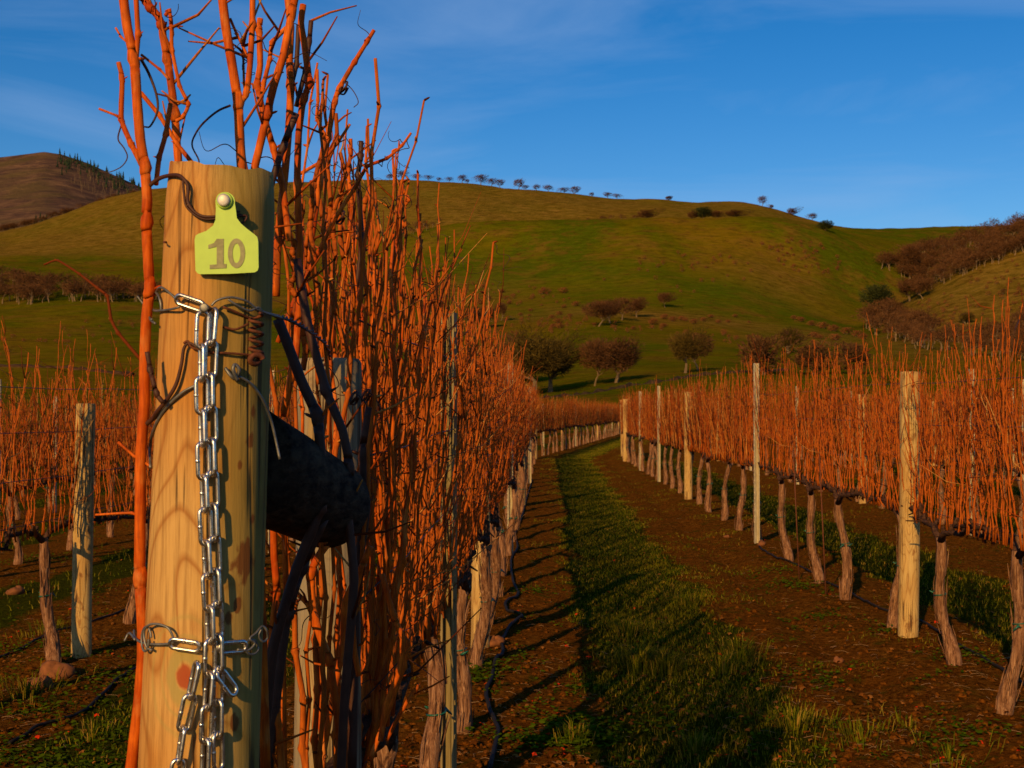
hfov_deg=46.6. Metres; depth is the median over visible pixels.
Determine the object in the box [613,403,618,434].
grapevine
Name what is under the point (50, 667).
stone
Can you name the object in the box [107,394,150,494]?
grapevine
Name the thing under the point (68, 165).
conifer wood
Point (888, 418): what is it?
grapevine
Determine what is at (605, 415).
grapevine
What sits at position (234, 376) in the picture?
staple
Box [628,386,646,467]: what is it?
grapevine
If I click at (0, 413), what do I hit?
steel post
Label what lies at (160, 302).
tie wire
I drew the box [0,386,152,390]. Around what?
trellis wire
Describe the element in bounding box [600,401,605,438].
grapevine
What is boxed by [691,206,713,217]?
oak tree
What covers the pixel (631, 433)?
grapevine
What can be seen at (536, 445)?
wooden post
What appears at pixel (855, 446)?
grapevine
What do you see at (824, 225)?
oak tree
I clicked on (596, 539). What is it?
alley grass
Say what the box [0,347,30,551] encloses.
grapevine
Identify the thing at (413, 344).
trellis wire
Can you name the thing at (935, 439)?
wooden post
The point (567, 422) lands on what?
grapevine
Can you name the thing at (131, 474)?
grapevine
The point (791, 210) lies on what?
bush
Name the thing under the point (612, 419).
grapevine
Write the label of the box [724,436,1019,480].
trellis wire
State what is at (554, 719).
weeds
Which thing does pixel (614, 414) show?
grapevine
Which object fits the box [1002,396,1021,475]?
grapevine
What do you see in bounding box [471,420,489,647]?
wooden post
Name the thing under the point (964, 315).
oak tree
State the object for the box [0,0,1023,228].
sky
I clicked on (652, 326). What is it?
hill scrub
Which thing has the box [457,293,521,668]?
grapevine
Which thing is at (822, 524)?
stake
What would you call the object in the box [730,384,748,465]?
grapevine
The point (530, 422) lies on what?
grapevine
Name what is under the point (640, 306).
oak tree
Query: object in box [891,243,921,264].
oak tree
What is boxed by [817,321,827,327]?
shrub
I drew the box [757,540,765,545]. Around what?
stone
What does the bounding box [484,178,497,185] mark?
oak tree
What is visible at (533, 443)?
grapevine
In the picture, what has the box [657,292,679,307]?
oak tree
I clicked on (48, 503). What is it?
grapevine
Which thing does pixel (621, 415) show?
grapevine
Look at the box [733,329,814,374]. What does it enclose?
oak tree
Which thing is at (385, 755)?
grapevine
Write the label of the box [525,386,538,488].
grapevine
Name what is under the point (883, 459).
grapevine
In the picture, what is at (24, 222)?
foothill wood
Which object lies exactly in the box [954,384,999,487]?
grapevine
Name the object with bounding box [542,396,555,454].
grapevine
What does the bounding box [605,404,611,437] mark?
grapevine
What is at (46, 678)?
stone
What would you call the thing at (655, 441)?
grapevine
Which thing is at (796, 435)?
steel post
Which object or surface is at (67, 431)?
trellis wire
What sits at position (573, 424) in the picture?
grapevine
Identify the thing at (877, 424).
grapevine
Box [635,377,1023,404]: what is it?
trellis wire
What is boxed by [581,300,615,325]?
oak tree
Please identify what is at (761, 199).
oak tree
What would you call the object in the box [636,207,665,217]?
bush
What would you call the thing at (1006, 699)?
grapevine
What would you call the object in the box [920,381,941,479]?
grapevine
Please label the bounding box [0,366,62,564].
grapevine
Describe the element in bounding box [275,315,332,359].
anchor wire
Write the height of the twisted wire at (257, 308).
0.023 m
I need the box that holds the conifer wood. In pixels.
[35,148,140,222]
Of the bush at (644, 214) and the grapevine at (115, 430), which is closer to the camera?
the grapevine at (115, 430)
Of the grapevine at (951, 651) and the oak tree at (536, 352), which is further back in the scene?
the oak tree at (536, 352)
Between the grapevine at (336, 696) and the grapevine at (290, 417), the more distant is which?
the grapevine at (290, 417)
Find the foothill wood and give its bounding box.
[0,190,138,230]
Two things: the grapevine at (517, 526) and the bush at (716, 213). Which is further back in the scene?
the bush at (716, 213)
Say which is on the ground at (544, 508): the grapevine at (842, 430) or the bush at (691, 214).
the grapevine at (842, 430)
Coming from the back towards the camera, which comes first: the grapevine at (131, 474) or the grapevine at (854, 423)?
the grapevine at (131, 474)
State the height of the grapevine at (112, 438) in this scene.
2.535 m
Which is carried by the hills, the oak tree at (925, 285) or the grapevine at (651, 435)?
the oak tree at (925, 285)
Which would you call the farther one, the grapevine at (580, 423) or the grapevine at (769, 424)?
the grapevine at (580, 423)
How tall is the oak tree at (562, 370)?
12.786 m
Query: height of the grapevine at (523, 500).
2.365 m
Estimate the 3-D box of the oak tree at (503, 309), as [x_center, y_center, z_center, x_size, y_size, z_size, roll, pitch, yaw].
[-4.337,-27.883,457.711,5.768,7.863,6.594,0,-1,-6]
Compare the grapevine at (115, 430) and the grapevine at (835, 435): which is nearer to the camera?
the grapevine at (835, 435)
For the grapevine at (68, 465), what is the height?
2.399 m
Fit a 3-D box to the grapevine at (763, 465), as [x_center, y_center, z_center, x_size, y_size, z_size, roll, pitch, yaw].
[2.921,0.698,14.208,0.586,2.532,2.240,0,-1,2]
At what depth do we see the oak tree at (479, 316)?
404.83 m
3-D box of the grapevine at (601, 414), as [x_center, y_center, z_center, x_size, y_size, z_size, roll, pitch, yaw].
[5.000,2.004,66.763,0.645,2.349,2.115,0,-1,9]
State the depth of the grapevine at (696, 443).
20.11 m
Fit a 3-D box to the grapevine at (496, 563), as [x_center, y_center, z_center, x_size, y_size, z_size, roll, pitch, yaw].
[-0.196,0.702,8.816,0.616,2.296,1.902,0,-1,2]
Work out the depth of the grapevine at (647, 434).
30.06 m
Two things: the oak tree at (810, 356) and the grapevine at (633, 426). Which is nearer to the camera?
the grapevine at (633, 426)
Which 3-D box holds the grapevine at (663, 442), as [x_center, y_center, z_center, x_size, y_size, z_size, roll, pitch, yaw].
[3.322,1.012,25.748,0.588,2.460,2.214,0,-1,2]
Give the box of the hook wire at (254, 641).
[237,625,268,655]
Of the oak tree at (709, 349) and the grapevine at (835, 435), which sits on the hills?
the oak tree at (709, 349)
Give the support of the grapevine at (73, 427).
on the ground at (544, 508)
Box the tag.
[195,192,258,273]
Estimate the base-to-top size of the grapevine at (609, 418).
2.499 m
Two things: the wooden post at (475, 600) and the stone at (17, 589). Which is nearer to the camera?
the wooden post at (475, 600)
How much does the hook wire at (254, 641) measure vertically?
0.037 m
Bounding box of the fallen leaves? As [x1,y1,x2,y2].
[0,477,1023,767]
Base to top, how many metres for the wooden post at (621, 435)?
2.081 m
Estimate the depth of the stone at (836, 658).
7.88 m
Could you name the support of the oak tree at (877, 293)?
on the hills
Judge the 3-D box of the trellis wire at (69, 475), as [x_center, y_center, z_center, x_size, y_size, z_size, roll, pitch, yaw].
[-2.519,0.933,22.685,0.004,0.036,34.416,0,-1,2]
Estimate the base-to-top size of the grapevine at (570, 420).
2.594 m
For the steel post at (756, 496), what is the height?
2.240 m
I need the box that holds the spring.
[183,306,265,366]
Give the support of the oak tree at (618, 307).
on the hills
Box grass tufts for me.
[0,590,1007,767]
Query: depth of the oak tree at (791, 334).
311.19 m
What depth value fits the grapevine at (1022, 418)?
20.96 m
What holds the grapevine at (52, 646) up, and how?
on the ground at (544, 508)
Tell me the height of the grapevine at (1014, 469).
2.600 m
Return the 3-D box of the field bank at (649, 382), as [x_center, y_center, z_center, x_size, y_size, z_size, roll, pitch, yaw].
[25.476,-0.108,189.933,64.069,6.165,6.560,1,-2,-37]
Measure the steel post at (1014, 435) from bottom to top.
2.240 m
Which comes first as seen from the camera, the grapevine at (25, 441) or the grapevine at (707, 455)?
the grapevine at (707, 455)
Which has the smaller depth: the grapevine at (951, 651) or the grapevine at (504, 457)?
the grapevine at (951, 651)
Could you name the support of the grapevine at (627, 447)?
on the ground at (544, 508)
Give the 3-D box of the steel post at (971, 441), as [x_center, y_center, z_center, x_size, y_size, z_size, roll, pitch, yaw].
[5.909,0.929,15.283,0.070,2.240,0.036,0,-1,-6]
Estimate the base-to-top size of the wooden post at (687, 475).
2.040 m
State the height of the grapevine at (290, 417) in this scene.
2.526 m
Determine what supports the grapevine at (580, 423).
on the ground at (544, 508)
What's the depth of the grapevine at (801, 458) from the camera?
39.27 m
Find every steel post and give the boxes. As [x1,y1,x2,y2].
[0,379,0,465]
[53,397,56,512]
[268,370,274,552]
[440,313,456,767]
[507,364,512,552]
[528,392,531,483]
[639,391,641,470]
[657,386,660,481]
[753,363,759,543]
[796,386,798,483]
[969,369,974,535]
[1012,388,1014,475]
[1021,379,1023,479]
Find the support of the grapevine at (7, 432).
on the ground at (544, 508)
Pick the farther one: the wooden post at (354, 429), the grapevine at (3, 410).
the grapevine at (3, 410)
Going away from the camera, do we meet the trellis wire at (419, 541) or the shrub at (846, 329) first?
the trellis wire at (419, 541)
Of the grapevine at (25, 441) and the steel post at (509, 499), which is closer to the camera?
the steel post at (509, 499)
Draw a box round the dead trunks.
[74,170,137,198]
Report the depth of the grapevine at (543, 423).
41.95 m
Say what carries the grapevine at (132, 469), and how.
on the ground at (544, 508)
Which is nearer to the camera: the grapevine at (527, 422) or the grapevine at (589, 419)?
the grapevine at (527, 422)
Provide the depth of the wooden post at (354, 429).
2.38 m
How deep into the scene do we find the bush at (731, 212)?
712.64 m
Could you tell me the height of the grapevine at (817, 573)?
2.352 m
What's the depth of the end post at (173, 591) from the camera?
1.54 m
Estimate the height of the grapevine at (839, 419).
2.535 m
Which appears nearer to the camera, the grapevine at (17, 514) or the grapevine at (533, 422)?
the grapevine at (17, 514)
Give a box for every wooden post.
[71,403,94,657]
[293,357,361,767]
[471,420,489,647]
[517,397,525,504]
[535,401,536,458]
[620,400,622,455]
[623,399,628,461]
[684,392,691,499]
[858,394,867,503]
[898,371,919,637]
[931,401,935,465]
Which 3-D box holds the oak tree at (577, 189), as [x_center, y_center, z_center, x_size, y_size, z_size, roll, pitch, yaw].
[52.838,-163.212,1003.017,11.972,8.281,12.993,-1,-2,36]
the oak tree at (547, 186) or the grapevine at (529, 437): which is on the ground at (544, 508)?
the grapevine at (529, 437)
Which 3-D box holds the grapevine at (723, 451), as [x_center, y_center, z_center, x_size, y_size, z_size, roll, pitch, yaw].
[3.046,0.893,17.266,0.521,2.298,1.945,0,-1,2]
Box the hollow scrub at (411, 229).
[402,216,442,237]
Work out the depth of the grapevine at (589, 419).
59.44 m
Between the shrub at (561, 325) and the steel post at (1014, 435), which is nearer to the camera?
the steel post at (1014, 435)
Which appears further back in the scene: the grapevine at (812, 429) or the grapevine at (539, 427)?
the grapevine at (539, 427)
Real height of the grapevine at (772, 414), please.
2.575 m
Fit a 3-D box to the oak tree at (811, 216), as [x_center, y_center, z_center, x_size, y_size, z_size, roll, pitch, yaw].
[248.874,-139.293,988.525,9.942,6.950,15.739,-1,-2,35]
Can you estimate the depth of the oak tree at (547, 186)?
1003.21 m
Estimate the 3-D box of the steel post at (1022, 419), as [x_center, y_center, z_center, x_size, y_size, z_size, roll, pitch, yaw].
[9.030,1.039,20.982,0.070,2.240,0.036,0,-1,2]
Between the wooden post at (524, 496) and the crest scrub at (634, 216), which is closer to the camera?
the wooden post at (524, 496)
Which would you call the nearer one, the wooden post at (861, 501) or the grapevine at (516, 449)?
the grapevine at (516, 449)
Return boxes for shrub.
[539,288,549,293]
[554,322,564,327]
[559,287,567,292]
[648,318,659,324]
[668,316,678,320]
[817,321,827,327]
[827,325,838,330]
[828,333,840,339]
[840,327,853,333]
[852,330,862,336]
[857,333,868,338]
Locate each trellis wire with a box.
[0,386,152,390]
[0,426,150,433]
[0,427,418,483]
[0,499,150,530]
[359,319,503,388]
[362,454,504,597]
[370,420,503,455]
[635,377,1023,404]
[649,437,1021,537]
[714,416,1023,427]
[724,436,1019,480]
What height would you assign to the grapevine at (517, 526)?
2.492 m
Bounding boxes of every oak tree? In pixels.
[391,170,410,178]
[455,175,467,182]
[463,306,481,324]
[471,174,488,184]
[474,306,495,326]
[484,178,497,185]
[489,329,549,379]
[493,179,505,186]
[494,301,508,320]
[496,321,590,391]
[498,316,579,391]
[513,179,524,186]
[543,185,553,190]
[556,187,569,192]
[569,186,580,192]
[575,337,621,385]
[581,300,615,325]
[587,332,646,382]
[596,299,622,322]
[613,296,638,319]
[624,296,648,316]
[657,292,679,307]
[667,319,713,372]
[671,332,715,369]
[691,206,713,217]
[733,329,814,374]
[757,196,767,205]
[774,326,805,352]
[794,340,837,373]
[805,213,816,219]
[813,337,873,373]
[816,220,834,229]
[858,283,895,304]
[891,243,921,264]
[896,276,922,300]
[909,278,936,298]
[958,312,975,323]
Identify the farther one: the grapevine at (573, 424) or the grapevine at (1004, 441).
the grapevine at (573, 424)
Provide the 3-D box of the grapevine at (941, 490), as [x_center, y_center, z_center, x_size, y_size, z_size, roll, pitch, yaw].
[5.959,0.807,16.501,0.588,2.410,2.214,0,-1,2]
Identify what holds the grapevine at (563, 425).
on the ground at (544, 508)
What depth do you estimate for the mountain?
2240.83 m
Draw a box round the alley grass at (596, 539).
[0,437,1019,767]
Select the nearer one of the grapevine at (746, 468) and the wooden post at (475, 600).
the wooden post at (475, 600)
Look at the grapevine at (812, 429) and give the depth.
37.80 m
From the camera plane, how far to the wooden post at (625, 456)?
37.41 m
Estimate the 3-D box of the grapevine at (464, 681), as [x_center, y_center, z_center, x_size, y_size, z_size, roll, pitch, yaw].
[-0.243,0.574,5.913,0.539,2.490,2.330,0,-1,4]
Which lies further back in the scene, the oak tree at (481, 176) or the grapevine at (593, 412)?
the oak tree at (481, 176)
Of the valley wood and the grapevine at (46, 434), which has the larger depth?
the valley wood
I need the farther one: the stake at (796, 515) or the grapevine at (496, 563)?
the stake at (796, 515)
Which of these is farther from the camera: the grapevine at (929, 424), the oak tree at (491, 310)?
the oak tree at (491, 310)
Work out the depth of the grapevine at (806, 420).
25.21 m
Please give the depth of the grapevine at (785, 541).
12.55 m
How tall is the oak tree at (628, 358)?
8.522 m
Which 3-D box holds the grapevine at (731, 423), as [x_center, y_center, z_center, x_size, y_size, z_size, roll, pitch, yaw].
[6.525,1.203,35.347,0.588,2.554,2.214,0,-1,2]
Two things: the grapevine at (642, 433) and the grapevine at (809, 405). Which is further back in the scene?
the grapevine at (642, 433)
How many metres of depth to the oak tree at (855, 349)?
193.36 m
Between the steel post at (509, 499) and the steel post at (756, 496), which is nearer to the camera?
the steel post at (509, 499)
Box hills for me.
[0,179,1023,430]
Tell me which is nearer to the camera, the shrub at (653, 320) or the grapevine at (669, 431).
the grapevine at (669, 431)
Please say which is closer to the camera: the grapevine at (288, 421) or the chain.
the chain
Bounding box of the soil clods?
[0,475,1023,767]
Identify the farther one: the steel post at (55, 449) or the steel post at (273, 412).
the steel post at (55, 449)
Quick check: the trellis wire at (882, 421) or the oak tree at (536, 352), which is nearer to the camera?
the trellis wire at (882, 421)
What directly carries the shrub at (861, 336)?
on the hills
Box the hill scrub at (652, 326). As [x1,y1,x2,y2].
[2,237,1023,350]
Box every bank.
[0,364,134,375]
[538,368,789,398]
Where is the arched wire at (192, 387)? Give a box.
[149,376,280,468]
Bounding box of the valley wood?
[0,264,161,304]
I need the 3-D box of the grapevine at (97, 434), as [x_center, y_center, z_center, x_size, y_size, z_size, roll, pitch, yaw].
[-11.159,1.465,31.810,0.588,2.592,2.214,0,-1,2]
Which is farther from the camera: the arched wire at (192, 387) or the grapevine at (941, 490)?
the grapevine at (941, 490)
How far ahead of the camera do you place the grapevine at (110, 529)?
16.69 m
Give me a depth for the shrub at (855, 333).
465.56 m
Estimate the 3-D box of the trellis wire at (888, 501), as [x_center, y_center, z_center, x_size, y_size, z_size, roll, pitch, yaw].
[3.216,1.187,22.679,0.004,0.036,34.416,0,-1,2]
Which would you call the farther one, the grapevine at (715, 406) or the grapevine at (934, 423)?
the grapevine at (715, 406)
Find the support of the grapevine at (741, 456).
on the ground at (544, 508)
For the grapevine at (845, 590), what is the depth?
10.02 m
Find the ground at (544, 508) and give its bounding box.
[0,430,1023,767]
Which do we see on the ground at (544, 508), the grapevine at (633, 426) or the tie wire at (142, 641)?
the grapevine at (633, 426)
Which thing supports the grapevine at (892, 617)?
on the ground at (544, 508)
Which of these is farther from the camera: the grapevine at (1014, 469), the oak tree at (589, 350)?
the oak tree at (589, 350)
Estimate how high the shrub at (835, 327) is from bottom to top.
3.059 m
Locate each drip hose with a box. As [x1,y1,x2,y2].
[0,608,125,657]
[7,666,135,744]
[484,480,532,767]
[759,545,1023,685]
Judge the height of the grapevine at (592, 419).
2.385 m
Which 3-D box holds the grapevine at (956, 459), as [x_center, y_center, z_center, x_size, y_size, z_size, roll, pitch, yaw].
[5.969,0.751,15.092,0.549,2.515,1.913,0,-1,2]
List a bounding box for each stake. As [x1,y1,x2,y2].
[793,450,799,578]
[819,454,826,594]
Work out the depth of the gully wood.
404.82 m
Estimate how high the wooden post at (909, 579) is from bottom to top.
1.961 m
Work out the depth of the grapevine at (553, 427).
44.83 m
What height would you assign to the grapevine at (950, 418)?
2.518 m
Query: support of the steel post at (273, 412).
on the ground at (544, 508)
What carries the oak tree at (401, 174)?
on the hills
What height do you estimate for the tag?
0.105 m
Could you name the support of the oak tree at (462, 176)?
on the hills
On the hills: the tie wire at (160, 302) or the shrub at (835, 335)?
the shrub at (835, 335)
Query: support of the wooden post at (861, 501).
on the ground at (544, 508)
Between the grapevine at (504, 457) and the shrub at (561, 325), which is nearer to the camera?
the grapevine at (504, 457)
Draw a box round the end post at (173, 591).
[138,161,274,767]
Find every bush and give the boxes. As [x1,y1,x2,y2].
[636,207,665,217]
[687,209,698,217]
[711,210,726,217]
[725,209,754,216]
[786,207,801,214]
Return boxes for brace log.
[266,411,369,547]
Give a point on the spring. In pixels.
(258, 355)
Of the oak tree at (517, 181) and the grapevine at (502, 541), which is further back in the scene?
the oak tree at (517, 181)
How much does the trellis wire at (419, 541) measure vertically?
0.034 m
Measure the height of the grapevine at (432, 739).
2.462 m
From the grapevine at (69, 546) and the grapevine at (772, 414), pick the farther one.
the grapevine at (772, 414)
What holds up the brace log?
attached to the end post at (173, 591)
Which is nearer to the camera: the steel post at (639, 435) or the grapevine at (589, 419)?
the steel post at (639, 435)
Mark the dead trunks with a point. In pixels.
(100, 185)
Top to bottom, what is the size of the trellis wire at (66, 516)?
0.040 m
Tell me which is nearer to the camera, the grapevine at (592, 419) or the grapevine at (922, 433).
the grapevine at (922, 433)
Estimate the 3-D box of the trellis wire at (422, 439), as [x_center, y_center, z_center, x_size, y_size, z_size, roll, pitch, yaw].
[0.235,0.558,20.843,0.004,0.035,36.817,0,-1,2]
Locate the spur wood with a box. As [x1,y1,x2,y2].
[871,211,1023,288]
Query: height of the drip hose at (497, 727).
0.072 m
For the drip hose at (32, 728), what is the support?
on the ground at (544, 508)
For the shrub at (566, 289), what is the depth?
549.93 m
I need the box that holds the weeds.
[0,479,1023,767]
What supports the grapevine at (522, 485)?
on the ground at (544, 508)
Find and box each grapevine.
[0,316,118,662]
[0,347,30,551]
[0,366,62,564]
[0,382,11,442]
[2,384,46,519]
[2,404,15,456]
[7,401,42,496]
[26,366,106,549]
[29,378,73,512]
[35,402,65,489]
[44,0,451,767]
[57,408,75,487]
[61,397,108,463]
[71,333,156,623]
[85,375,134,536]
[85,398,103,484]
[90,384,130,500]
[101,401,123,475]
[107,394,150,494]
[117,388,155,526]
[125,408,135,478]
[265,364,286,556]
[272,71,524,767]
[280,375,293,540]
[284,396,293,426]
[338,193,508,767]
[409,257,524,733]
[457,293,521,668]
[465,326,525,624]
[480,321,534,596]
[497,335,534,555]
[497,344,540,575]
[502,365,536,541]
[513,363,538,517]
[513,367,537,530]
[517,377,540,512]
[522,375,539,476]
[525,386,537,483]
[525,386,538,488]
[525,390,538,483]
[526,390,542,457]
[531,376,542,473]
[533,391,543,463]
[535,393,542,457]
[539,390,553,455]
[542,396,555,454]
[547,396,560,452]
[553,398,563,451]
[556,395,566,450]
[562,393,572,448]
[566,395,575,448]
[568,396,579,446]
[571,396,581,445]
[578,399,584,444]
[579,402,587,443]
[581,398,591,443]
[587,397,596,441]
[587,399,593,442]
[591,396,597,440]
[593,400,598,440]
[594,399,601,439]
[598,402,603,438]
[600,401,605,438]
[601,397,609,437]
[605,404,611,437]
[607,404,610,436]
[608,402,612,436]
[609,401,615,435]
[613,399,618,435]
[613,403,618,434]
[616,394,625,458]
[619,389,634,421]
[619,392,632,461]
[622,388,638,466]
[623,385,636,463]
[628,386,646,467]
[635,388,647,470]
[640,378,665,473]
[640,387,660,476]
[644,375,665,480]
[651,382,672,484]
[658,377,684,488]
[665,374,691,492]
[674,372,699,470]
[682,367,716,503]
[690,370,731,511]
[700,366,736,520]
[706,389,716,453]
[711,385,723,429]
[717,346,777,530]
[717,394,732,461]
[728,398,737,464]
[729,342,788,539]
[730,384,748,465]
[737,397,748,469]
[759,346,814,561]
[759,383,778,474]
[765,380,790,471]
[776,384,799,481]
[789,337,846,582]
[792,386,816,485]
[799,392,808,459]
[806,391,822,460]
[807,328,891,599]
[807,381,843,491]
[822,372,852,494]
[825,389,845,463]
[836,385,855,467]
[837,375,878,501]
[839,313,968,627]
[849,388,868,468]
[864,360,918,508]
[867,381,886,472]
[878,377,899,476]
[881,360,940,459]
[901,320,999,665]
[920,361,979,524]
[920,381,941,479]
[922,386,945,465]
[935,372,963,487]
[941,346,1016,533]
[943,277,1023,715]
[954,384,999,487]
[983,332,1023,547]
[985,389,1021,496]
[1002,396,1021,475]
[1011,378,1023,450]
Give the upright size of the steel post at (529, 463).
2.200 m
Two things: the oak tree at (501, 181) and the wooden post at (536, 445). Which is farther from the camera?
the oak tree at (501, 181)
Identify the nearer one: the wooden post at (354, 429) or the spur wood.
the wooden post at (354, 429)
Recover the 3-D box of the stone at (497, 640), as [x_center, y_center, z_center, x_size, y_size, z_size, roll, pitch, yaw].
[-0.121,1.763,8.095,0.152,0.108,0.101,0,-1,0]
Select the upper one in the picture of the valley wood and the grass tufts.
the valley wood
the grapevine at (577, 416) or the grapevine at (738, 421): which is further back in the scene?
the grapevine at (577, 416)
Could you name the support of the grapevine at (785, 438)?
on the ground at (544, 508)
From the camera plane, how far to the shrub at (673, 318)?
450.48 m
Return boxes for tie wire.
[123,623,174,651]
[137,286,179,324]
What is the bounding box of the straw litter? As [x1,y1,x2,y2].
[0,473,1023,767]
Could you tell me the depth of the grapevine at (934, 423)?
34.63 m
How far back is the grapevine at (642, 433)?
31.47 m
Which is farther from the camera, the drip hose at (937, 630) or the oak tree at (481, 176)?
the oak tree at (481, 176)
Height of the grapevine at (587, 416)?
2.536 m
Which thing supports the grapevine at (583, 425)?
on the ground at (544, 508)
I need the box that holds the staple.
[224,363,240,380]
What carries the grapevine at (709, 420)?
on the ground at (544, 508)
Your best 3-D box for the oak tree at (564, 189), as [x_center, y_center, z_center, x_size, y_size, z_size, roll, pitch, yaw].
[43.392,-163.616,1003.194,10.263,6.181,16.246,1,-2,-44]
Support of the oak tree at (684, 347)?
on the hills
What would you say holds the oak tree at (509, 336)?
on the hills
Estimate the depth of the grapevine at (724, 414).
36.72 m
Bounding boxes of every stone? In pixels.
[5,585,24,594]
[27,675,53,687]
[39,660,75,678]
[489,635,504,646]
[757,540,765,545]
[833,656,843,662]
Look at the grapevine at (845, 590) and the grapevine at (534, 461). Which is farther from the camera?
the grapevine at (534, 461)
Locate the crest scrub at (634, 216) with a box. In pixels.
[587,212,651,218]
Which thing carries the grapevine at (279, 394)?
on the ground at (544, 508)
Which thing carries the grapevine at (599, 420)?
on the ground at (544, 508)
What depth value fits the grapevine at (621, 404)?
38.69 m
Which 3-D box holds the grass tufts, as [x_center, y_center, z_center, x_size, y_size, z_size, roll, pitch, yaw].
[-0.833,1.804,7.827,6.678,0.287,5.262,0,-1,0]
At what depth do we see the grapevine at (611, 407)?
73.83 m
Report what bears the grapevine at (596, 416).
on the ground at (544, 508)
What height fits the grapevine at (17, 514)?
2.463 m
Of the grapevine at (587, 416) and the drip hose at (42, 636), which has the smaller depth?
the drip hose at (42, 636)
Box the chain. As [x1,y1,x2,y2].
[168,293,247,767]
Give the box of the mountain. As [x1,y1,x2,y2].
[0,152,141,231]
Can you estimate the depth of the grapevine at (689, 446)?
21.37 m
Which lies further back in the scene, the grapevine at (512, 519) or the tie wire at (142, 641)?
the grapevine at (512, 519)
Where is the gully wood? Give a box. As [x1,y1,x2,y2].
[851,295,1023,360]
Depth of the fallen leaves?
6.51 m
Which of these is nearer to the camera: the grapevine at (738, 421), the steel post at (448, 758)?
the steel post at (448, 758)
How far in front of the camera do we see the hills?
587.07 m
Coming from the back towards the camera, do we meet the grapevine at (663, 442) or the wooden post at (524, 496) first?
the grapevine at (663, 442)
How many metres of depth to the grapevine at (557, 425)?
46.40 m
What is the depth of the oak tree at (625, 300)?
434.91 m
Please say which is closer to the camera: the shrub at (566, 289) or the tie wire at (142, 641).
the tie wire at (142, 641)
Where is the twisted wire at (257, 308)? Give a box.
[211,296,281,318]
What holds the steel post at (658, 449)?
on the ground at (544, 508)
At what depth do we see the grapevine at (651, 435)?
28.62 m
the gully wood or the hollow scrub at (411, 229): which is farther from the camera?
the hollow scrub at (411, 229)
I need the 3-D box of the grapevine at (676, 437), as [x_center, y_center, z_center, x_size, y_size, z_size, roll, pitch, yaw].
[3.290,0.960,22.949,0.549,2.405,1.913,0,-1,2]
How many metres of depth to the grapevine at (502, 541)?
11.65 m
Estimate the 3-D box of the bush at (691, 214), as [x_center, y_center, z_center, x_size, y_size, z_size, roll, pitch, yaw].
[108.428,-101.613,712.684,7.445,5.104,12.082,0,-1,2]
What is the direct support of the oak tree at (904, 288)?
on the hills
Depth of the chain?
1.51 m
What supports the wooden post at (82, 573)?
on the ground at (544, 508)
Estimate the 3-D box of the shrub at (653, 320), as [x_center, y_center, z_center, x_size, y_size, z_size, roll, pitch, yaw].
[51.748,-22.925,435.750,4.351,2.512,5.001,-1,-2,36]
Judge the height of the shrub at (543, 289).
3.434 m
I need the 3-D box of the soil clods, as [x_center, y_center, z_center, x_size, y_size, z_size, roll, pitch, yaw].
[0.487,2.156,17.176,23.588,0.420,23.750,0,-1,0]
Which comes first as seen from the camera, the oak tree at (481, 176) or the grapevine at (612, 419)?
the grapevine at (612, 419)

